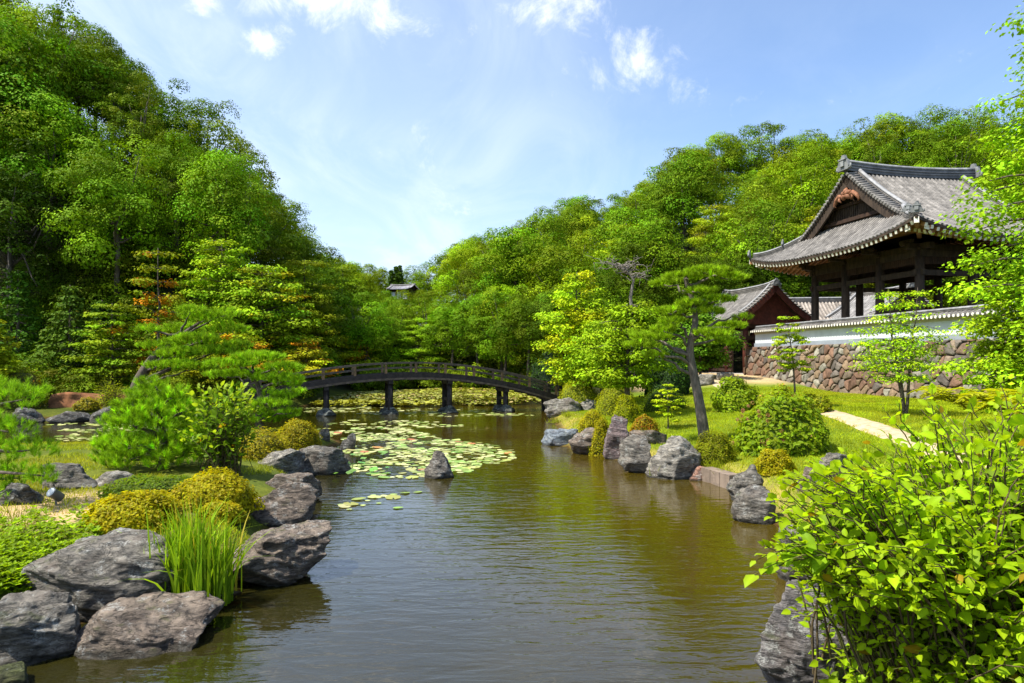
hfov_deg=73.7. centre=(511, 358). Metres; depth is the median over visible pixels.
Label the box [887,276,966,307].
tree
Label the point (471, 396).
lotus bed leaves
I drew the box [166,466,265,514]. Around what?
azalea
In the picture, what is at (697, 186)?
tree
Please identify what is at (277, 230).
tree
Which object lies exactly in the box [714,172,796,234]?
tree
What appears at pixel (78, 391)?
shrub
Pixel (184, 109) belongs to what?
tree
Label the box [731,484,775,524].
rock
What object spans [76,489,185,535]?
azalea
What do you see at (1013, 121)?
tree
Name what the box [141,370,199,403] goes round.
shrub
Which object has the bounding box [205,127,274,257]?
tree
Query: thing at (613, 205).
tree
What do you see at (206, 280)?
tree
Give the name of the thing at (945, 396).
fern
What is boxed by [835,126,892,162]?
tree
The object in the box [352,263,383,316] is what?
tree
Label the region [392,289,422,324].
tree
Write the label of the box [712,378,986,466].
path
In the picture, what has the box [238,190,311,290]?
tree
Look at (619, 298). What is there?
tree
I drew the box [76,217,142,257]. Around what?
shrub
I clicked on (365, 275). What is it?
tree
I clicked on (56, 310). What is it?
shrub
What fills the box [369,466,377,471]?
lotus leaf
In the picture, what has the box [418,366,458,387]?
shrub
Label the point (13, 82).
tree
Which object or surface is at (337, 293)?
tree
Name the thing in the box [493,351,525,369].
shrub
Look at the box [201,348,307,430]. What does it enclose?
pine tree
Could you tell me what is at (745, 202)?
tree
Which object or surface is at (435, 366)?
shrub
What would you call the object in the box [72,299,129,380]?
fir tree
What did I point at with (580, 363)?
tree
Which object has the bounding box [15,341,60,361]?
shrub
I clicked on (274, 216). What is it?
tree
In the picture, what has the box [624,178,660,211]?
tree
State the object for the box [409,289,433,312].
tree
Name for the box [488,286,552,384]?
tree
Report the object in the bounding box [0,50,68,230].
tree
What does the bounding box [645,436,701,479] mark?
rock
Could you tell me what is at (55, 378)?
shrub
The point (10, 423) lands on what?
pine tree
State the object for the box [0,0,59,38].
tree
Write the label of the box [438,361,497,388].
shrub
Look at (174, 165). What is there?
tree
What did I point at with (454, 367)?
shrub
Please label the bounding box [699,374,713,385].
rock
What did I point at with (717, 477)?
kerb edging
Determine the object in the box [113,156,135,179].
shrub
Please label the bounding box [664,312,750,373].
tree
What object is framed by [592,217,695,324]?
tree
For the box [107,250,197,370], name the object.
tree
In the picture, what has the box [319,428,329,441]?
rock
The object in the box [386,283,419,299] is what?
hill house
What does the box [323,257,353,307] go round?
tree
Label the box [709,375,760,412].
shrub
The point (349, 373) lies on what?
shrub
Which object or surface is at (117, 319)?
shrub
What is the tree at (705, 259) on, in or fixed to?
on the ground at (256, 481)
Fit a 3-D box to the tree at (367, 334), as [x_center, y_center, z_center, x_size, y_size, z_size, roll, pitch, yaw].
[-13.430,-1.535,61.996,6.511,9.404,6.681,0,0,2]
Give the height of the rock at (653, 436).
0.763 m
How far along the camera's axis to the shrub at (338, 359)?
57.08 m
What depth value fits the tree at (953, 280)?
65.18 m
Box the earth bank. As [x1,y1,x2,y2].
[48,392,126,407]
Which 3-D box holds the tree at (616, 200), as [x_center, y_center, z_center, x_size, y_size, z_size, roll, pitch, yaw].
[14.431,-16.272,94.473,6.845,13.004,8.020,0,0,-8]
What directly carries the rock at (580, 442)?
on the ground at (256, 481)
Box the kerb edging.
[701,467,736,488]
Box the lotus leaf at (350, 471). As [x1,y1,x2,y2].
[346,468,355,473]
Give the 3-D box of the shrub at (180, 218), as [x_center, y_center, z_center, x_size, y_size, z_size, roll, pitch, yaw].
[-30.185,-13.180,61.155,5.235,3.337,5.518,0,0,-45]
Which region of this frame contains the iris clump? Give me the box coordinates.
[102,492,274,605]
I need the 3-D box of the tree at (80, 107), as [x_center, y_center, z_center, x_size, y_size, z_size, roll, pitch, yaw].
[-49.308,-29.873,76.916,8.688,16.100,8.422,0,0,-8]
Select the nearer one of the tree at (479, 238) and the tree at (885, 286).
the tree at (885, 286)
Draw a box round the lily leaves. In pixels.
[48,407,527,509]
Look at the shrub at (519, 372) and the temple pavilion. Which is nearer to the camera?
the temple pavilion
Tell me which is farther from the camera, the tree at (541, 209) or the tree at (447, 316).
the tree at (541, 209)
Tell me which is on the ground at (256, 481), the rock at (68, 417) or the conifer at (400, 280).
the conifer at (400, 280)
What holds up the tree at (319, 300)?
on the ground at (256, 481)
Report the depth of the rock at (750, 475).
14.42 m
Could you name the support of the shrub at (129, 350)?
on the ground at (256, 481)
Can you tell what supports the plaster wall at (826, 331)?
on the retaining wall at (831, 363)
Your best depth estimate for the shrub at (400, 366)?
61.31 m
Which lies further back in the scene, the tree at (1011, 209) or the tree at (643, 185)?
the tree at (643, 185)
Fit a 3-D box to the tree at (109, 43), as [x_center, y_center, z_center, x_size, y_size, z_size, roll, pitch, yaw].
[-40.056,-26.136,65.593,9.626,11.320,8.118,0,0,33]
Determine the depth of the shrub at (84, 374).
43.48 m
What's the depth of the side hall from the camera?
57.21 m
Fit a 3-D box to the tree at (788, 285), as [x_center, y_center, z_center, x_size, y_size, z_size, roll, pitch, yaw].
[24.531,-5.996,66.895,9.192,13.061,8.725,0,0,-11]
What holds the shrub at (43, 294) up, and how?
on the ground at (256, 481)
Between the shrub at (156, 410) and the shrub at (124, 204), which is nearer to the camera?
the shrub at (156, 410)
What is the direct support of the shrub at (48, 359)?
on the ground at (256, 481)
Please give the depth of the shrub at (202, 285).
50.95 m
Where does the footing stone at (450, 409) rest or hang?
in the pond water
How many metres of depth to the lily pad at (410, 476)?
17.25 m
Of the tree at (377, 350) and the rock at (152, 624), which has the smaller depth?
the rock at (152, 624)
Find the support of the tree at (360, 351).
on the ground at (256, 481)
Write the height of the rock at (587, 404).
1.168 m
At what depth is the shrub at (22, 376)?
35.90 m
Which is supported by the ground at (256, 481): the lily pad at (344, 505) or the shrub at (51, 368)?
the shrub at (51, 368)
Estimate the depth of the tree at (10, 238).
46.86 m
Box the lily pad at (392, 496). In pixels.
[385,495,400,498]
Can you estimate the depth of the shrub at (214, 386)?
39.53 m
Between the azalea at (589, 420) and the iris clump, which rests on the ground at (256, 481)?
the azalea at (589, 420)
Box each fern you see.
[907,385,1021,442]
[934,387,1023,414]
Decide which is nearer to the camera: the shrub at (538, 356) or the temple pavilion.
the temple pavilion
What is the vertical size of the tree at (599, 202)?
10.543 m
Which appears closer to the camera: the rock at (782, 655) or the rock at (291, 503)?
the rock at (782, 655)
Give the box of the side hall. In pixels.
[825,283,933,318]
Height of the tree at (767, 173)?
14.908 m
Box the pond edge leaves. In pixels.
[312,399,452,406]
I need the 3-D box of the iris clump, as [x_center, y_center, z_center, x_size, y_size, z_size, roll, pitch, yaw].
[-3.941,2.274,8.391,2.190,1.352,1.627,0,0,-32]
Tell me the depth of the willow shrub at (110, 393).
36.68 m
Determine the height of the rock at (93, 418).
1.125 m
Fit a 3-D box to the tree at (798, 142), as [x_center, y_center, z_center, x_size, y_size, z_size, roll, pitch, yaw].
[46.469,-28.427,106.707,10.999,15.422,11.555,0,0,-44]
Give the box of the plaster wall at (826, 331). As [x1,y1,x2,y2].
[750,302,1017,346]
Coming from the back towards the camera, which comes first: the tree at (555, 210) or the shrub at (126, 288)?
the tree at (555, 210)
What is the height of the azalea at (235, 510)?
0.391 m
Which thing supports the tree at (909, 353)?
on the ground at (256, 481)
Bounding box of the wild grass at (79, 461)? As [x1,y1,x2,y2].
[0,428,318,572]
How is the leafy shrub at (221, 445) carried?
on the ground at (256, 481)
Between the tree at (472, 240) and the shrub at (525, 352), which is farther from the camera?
the tree at (472, 240)
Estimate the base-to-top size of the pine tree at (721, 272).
5.710 m
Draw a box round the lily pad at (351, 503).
[343,502,358,504]
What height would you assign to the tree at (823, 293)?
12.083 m
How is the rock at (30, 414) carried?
in the pond water
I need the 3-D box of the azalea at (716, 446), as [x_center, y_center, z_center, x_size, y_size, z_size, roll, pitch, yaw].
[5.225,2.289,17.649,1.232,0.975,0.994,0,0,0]
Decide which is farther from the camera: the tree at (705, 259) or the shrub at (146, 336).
the tree at (705, 259)
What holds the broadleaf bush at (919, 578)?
on the ground at (256, 481)
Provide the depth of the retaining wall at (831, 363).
38.51 m
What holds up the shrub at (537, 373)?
on the ground at (256, 481)
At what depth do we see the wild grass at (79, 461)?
13.21 m
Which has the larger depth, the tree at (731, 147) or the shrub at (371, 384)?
the tree at (731, 147)
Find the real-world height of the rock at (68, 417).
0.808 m
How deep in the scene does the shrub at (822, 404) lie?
25.04 m
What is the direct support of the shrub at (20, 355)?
on the ground at (256, 481)
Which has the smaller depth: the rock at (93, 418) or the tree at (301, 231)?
the rock at (93, 418)
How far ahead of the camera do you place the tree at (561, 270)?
56.13 m
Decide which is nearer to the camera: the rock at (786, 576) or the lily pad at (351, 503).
the rock at (786, 576)
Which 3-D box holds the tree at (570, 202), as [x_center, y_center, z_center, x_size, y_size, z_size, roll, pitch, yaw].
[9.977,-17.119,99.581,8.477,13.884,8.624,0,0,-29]
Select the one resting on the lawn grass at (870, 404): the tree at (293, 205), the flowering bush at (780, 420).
the flowering bush at (780, 420)
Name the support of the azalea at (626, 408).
on the ground at (256, 481)
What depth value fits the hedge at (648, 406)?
30.72 m
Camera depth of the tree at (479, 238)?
104.97 m
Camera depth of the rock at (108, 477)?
13.02 m
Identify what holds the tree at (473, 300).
on the ground at (256, 481)
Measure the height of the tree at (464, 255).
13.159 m
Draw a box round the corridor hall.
[755,297,840,331]
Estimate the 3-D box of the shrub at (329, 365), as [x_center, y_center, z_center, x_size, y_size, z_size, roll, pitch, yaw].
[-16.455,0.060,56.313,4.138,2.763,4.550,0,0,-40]
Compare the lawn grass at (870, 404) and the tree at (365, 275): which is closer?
the lawn grass at (870, 404)
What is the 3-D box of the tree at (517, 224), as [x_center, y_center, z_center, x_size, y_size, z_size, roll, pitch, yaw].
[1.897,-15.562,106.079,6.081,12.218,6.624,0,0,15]
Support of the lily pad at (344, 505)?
on the pond water
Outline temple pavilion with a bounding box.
[747,155,1023,320]
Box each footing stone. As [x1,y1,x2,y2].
[316,408,336,416]
[381,407,397,414]
[438,406,446,411]
[443,405,458,413]
[492,404,502,409]
[497,404,514,411]
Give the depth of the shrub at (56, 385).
39.03 m
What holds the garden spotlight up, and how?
on the ground at (256, 481)
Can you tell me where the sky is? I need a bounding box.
[10,0,1023,302]
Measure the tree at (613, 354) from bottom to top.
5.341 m
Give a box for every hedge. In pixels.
[594,388,641,415]
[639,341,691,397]
[640,389,690,412]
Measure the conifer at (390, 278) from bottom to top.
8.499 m
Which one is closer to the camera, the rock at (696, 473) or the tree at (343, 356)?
the rock at (696, 473)
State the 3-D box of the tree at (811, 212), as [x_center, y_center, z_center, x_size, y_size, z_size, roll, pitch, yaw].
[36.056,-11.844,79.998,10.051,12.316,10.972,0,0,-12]
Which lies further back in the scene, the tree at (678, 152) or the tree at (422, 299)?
the tree at (678, 152)
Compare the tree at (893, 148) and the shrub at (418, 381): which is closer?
the shrub at (418, 381)
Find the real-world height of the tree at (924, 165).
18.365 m
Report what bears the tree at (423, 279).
on the ground at (256, 481)
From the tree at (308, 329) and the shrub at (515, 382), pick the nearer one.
the tree at (308, 329)
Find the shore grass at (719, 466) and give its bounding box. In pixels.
[545,410,738,475]
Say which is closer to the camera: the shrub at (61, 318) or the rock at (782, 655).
the rock at (782, 655)
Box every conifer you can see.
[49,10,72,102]
[386,270,393,292]
[392,266,399,284]
[397,265,403,284]
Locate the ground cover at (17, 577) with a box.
[0,503,102,594]
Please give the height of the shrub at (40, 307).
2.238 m
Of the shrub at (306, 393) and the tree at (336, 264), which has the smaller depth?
the shrub at (306, 393)
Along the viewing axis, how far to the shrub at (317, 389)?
47.96 m
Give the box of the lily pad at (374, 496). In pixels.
[367,495,381,497]
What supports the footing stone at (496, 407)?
in the pond water
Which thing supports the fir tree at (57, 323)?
on the ground at (256, 481)
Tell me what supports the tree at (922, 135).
on the ground at (256, 481)
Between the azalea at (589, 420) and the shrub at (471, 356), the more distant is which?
the shrub at (471, 356)
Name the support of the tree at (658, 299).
on the ground at (256, 481)
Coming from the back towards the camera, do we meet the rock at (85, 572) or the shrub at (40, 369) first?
the shrub at (40, 369)
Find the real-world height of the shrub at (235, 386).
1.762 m
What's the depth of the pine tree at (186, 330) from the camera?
36.20 m
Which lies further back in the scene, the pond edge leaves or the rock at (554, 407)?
the pond edge leaves
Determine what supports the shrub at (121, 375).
on the ground at (256, 481)
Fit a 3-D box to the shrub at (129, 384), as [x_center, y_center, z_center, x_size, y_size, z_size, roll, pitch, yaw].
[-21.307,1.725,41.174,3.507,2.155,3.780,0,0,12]
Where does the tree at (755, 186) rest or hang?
on the ground at (256, 481)
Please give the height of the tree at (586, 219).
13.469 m
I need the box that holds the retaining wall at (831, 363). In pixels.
[744,338,1019,401]
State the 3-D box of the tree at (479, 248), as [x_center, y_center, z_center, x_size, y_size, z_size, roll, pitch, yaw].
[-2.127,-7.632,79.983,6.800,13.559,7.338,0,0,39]
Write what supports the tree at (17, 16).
on the ground at (256, 481)
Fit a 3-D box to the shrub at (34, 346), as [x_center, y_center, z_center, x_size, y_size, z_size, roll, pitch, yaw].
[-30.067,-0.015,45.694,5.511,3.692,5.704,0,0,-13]
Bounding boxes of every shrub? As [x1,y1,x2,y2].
[0,259,68,291]
[0,296,53,332]
[0,366,48,410]
[1,345,75,383]
[1,360,79,405]
[13,353,34,370]
[13,355,55,380]
[14,293,59,319]
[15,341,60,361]
[17,333,92,374]
[21,243,89,277]
[22,276,85,309]
[37,360,68,399]
[39,363,106,400]
[41,301,89,322]
[41,303,104,354]
[43,272,127,310]
[46,279,143,318]
[51,376,105,392]
[60,305,143,355]
[67,365,123,389]
[70,397,102,410]
[74,248,161,289]
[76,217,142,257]
[86,179,170,216]
[93,374,129,406]
[96,473,195,500]
[98,356,144,388]
[99,243,190,291]
[103,296,156,327]
[103,370,154,392]
[104,259,168,299]
[110,293,167,328]
[112,157,156,177]
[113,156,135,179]
[118,371,163,398]
[119,321,186,360]
[121,333,184,374]
[126,221,169,247]
[132,293,212,342]
[132,322,178,349]
[136,241,206,277]
[137,366,210,398]
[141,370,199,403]
[160,201,199,231]
[160,369,211,402]
[164,332,225,368]
[172,220,225,254]
[172,267,240,303]
[174,243,218,270]
[175,258,224,290]
[175,380,267,475]
[176,367,230,397]
[179,274,229,302]
[193,375,246,403]
[195,242,260,278]
[209,378,258,409]
[225,370,283,401]
[268,367,320,397]
[307,374,322,395]
[315,345,339,370]
[319,344,343,370]
[323,363,340,377]
[327,345,372,374]
[341,371,357,385]
[350,367,398,389]
[351,362,399,389]
[353,371,393,390]
[375,361,415,386]
[380,349,415,364]
[387,358,414,385]
[388,357,407,382]
[393,364,435,388]
[394,364,437,388]
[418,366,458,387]
[423,357,454,386]
[433,353,461,371]
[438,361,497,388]
[440,358,460,373]
[445,342,520,370]
[453,366,480,387]
[461,348,499,369]
[475,355,508,368]
[488,372,517,388]
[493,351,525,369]
[498,360,531,379]
[505,342,525,359]
[509,366,531,381]
[514,374,528,385]
[519,349,537,363]
[527,340,567,391]
[530,349,573,363]
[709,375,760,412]
[756,383,795,406]
[801,391,833,412]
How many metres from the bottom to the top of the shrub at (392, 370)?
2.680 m
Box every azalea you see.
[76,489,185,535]
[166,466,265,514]
[198,499,249,525]
[238,426,289,460]
[276,418,321,450]
[558,379,600,402]
[577,409,606,432]
[589,416,609,455]
[612,393,640,423]
[628,413,660,432]
[694,429,737,466]
[753,448,797,476]
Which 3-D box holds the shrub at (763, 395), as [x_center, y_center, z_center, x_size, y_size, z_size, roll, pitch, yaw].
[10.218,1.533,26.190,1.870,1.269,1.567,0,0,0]
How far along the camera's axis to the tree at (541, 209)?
104.49 m
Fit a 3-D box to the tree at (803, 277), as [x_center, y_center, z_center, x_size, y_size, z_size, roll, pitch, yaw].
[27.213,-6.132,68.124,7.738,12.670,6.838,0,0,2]
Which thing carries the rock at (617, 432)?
on the ground at (256, 481)
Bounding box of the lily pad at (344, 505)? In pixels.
[338,504,350,507]
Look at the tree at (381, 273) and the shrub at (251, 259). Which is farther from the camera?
the tree at (381, 273)
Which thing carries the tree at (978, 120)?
on the ground at (256, 481)
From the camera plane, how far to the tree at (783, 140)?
106.60 m
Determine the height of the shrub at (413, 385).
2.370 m
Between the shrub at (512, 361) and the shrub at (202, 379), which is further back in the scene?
the shrub at (512, 361)
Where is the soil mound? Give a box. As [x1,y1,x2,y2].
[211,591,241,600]
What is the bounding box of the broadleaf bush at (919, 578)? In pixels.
[743,376,1023,682]
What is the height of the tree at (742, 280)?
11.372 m
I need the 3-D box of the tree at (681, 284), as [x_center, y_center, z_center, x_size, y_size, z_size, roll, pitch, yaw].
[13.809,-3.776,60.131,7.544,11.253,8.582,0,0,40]
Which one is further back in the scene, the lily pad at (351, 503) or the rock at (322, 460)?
the rock at (322, 460)
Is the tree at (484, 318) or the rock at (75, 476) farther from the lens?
the tree at (484, 318)
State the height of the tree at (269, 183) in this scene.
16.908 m
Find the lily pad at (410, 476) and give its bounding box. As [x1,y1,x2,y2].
[405,475,418,478]
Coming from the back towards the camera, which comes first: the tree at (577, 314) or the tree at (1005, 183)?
the tree at (1005, 183)
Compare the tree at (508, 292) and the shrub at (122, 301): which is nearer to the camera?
the shrub at (122, 301)
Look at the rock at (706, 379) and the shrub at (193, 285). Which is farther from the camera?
the shrub at (193, 285)
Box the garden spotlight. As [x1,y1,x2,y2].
[46,487,64,504]
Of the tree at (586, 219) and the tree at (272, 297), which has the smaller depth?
the tree at (272, 297)
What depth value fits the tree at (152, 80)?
70.28 m
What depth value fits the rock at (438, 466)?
17.22 m
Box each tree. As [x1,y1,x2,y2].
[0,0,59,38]
[0,0,65,80]
[0,0,108,201]
[0,9,79,256]
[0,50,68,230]
[0,51,31,115]
[0,87,130,287]
[0,137,83,337]
[0,271,56,360]
[0,319,35,379]
[0,375,62,504]
[19,3,151,146]
[30,285,110,383]
[37,134,186,313]
[56,17,154,136]
[57,303,154,388]
[69,24,104,127]
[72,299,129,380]
[77,46,147,155]
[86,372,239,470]
[93,70,172,182]
[98,59,168,167]
[104,74,168,160]
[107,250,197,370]
[116,78,212,179]
[126,128,209,251]
[128,303,255,406]
[155,237,264,326]
[158,97,251,220]
[165,148,283,304]
[176,323,279,389]
[187,165,268,278]
[191,138,291,283]
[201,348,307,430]
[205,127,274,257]
[208,264,331,359]
[215,174,278,237]
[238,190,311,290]
[245,191,300,286]
[247,200,321,265]
[255,232,343,293]
[264,284,334,366]
[268,260,349,357]
[280,339,343,396]
[281,254,354,346]
[306,242,325,292]
[308,321,364,365]
[323,253,360,292]
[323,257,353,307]
[328,266,368,338]
[329,261,384,318]
[331,340,389,376]
[337,290,399,366]
[342,260,378,308]
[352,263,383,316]
[355,319,398,364]
[362,290,394,318]
[365,291,403,347]
[368,266,390,294]
[370,305,420,360]
[383,289,432,339]
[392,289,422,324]
[392,317,445,368]
[402,265,429,288]
[404,291,448,356]
[405,261,443,305]
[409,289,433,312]
[416,295,482,366]
[419,309,465,364]
[421,290,455,338]
[422,242,490,299]
[424,261,450,301]
[428,247,460,303]
[438,268,485,315]
[439,238,490,296]
[447,292,503,386]
[454,233,492,269]
[460,283,530,374]
[461,224,566,366]
[465,236,508,295]
[465,289,533,379]
[481,227,512,243]
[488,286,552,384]
[502,213,589,283]
[504,231,579,294]
[509,229,602,355]
[510,220,538,235]
[517,291,570,360]
[529,205,557,238]
[529,270,613,389]
[541,268,605,342]
[546,196,598,222]
[549,318,650,396]
[552,200,608,259]
[556,194,603,244]
[565,253,602,281]
[566,260,642,335]
[569,212,609,263]
[575,299,687,395]
[578,204,659,267]
[578,224,677,326]
[584,199,606,238]
[586,255,652,384]
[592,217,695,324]
[593,242,679,347]
[596,193,633,240]
[603,184,670,241]
[606,190,630,220]
[620,263,752,439]
[622,182,654,211]
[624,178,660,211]
[636,253,711,349]
[637,177,698,255]
[641,146,743,251]
[644,149,740,260]
[652,384,687,428]
[656,241,740,316]
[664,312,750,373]
[672,142,718,226]
[683,204,751,263]
[692,252,719,280]
[700,154,732,233]
[701,130,762,214]
[703,198,808,295]
[703,249,768,307]
[711,204,745,252]
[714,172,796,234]
[714,184,796,257]
[715,120,783,190]
[721,229,808,296]
[728,180,809,249]
[732,170,758,202]
[749,147,827,198]
[752,123,797,169]
[757,145,843,238]
[763,232,826,296]
[767,316,817,391]
[777,160,835,238]
[778,128,832,170]
[782,133,852,187]
[791,273,866,296]
[792,205,823,281]
[826,134,882,173]
[832,156,878,189]
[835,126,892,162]
[840,282,945,302]
[844,287,963,414]
[847,118,916,165]
[850,111,934,165]
[879,103,963,166]
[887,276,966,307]
[903,120,976,167]
[911,161,999,192]
[913,113,1003,178]
[915,106,978,158]
[923,267,1023,415]
[926,276,965,307]
[929,1,1023,388]
[942,269,1017,306]
[943,105,1005,165]
[959,134,1022,178]
[969,157,1014,195]
[973,103,1023,164]
[989,165,1023,204]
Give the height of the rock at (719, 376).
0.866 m
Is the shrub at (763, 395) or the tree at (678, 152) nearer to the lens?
the shrub at (763, 395)
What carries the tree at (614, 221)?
on the ground at (256, 481)
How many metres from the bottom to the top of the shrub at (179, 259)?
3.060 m
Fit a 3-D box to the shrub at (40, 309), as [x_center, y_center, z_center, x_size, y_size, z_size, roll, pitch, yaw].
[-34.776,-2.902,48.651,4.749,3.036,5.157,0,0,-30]
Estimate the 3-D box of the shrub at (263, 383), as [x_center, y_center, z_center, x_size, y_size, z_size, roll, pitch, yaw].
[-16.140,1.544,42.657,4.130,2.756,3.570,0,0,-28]
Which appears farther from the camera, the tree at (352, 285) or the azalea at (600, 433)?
the tree at (352, 285)
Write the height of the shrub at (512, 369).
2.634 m
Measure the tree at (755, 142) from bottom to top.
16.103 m
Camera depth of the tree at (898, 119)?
104.63 m
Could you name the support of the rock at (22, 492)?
on the ground at (256, 481)
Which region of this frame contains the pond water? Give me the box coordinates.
[1,400,785,682]
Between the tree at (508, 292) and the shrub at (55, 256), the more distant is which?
the tree at (508, 292)
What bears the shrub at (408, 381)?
on the ground at (256, 481)
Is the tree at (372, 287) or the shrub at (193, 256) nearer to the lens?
the shrub at (193, 256)
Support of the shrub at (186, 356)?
on the ground at (256, 481)
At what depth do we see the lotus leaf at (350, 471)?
17.02 m
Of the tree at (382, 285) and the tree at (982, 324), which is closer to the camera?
the tree at (982, 324)
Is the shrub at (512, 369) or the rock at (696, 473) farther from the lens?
the shrub at (512, 369)
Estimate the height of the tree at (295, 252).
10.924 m
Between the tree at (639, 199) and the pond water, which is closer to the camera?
the pond water
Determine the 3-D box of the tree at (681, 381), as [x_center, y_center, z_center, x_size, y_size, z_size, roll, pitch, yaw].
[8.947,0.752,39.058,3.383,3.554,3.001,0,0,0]
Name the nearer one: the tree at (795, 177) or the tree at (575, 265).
the tree at (575, 265)
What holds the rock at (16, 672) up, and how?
in the pond water
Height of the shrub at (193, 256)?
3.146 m
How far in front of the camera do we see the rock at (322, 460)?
17.69 m
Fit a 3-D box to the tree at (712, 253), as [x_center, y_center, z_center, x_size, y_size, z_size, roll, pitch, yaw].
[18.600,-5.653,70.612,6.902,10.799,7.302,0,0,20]
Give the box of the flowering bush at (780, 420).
[731,383,831,456]
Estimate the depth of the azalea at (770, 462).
15.54 m
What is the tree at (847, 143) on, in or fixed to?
on the ground at (256, 481)
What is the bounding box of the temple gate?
[698,278,810,374]
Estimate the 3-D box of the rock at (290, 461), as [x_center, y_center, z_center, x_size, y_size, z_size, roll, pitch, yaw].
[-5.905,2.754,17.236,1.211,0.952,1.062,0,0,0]
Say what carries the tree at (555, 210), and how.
on the ground at (256, 481)
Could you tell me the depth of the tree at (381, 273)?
110.64 m
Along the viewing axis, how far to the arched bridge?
37.73 m
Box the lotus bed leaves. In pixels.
[309,387,540,405]
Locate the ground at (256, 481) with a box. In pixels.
[0,109,1019,682]
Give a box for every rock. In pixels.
[0,482,43,505]
[0,589,80,665]
[0,661,28,682]
[13,407,45,422]
[21,527,173,622]
[41,462,97,489]
[46,411,90,422]
[74,590,224,659]
[89,406,123,423]
[96,470,136,486]
[227,520,331,586]
[251,482,319,527]
[258,448,305,473]
[265,472,321,496]
[300,445,351,474]
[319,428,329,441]
[340,433,355,449]
[424,450,453,478]
[541,428,578,445]
[543,397,581,417]
[568,427,594,453]
[580,399,597,409]
[603,414,628,459]
[618,434,651,472]
[629,430,666,443]
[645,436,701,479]
[689,466,702,480]
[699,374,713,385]
[716,372,734,380]
[726,464,765,500]
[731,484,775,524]
[754,580,847,682]
[776,525,815,581]
[796,467,825,491]
[819,452,852,476]
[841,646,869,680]
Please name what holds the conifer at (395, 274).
on the ground at (256, 481)
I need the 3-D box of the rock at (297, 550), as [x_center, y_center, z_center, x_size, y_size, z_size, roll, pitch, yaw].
[-3.238,2.805,9.472,1.456,0.950,1.432,0,0,0]
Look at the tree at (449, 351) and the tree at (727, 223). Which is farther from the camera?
the tree at (727, 223)
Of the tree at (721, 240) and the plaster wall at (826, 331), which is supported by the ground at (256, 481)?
the tree at (721, 240)
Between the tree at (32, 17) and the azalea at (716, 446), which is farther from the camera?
the tree at (32, 17)
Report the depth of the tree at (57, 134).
50.56 m
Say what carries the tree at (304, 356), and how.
on the ground at (256, 481)
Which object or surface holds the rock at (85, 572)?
on the ground at (256, 481)
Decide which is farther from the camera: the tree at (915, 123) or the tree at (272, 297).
the tree at (915, 123)
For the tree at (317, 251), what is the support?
on the ground at (256, 481)
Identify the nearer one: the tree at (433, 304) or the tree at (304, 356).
the tree at (304, 356)
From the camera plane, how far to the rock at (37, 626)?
6.82 m
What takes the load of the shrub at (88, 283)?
on the ground at (256, 481)
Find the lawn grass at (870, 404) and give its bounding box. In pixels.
[556,386,1023,666]
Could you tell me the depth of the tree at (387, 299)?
75.16 m
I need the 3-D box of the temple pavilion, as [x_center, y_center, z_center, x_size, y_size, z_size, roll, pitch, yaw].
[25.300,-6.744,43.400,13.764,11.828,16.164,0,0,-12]
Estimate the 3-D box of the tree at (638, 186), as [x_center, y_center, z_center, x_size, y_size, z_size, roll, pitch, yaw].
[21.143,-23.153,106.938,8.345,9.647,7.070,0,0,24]
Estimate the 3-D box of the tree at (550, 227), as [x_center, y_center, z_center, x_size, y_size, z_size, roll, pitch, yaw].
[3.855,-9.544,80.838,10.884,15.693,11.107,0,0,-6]
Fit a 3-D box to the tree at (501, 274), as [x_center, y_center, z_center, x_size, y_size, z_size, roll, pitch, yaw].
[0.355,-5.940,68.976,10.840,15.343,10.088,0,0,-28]
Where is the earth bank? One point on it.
(63, 400)
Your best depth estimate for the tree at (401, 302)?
69.79 m
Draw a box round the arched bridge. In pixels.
[243,362,561,409]
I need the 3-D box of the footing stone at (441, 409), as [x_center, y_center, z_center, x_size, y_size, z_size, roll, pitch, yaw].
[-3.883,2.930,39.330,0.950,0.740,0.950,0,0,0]
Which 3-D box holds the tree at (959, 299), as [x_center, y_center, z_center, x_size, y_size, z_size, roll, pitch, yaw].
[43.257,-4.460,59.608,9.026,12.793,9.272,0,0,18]
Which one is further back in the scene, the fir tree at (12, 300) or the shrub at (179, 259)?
the shrub at (179, 259)
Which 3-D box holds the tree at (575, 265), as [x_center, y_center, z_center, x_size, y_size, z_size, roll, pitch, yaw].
[4.818,-5.204,65.027,10.072,14.211,9.948,0,0,-3]
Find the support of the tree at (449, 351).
on the ground at (256, 481)
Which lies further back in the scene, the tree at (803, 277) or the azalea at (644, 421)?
the tree at (803, 277)
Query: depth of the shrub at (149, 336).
46.69 m
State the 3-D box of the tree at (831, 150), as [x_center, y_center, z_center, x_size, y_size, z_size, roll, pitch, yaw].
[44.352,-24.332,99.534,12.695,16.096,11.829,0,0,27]
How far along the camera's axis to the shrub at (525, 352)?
70.14 m
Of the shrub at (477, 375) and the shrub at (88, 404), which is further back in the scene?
the shrub at (477, 375)
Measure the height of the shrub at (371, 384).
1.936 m
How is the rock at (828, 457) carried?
on the ground at (256, 481)
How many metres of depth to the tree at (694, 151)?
105.41 m
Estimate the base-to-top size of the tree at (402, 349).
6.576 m
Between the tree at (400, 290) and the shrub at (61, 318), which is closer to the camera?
the shrub at (61, 318)
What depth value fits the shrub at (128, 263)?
49.41 m
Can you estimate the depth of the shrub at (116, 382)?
42.70 m
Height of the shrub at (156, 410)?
2.390 m
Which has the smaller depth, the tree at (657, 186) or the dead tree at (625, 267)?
the dead tree at (625, 267)
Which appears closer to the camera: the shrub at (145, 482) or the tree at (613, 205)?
the shrub at (145, 482)

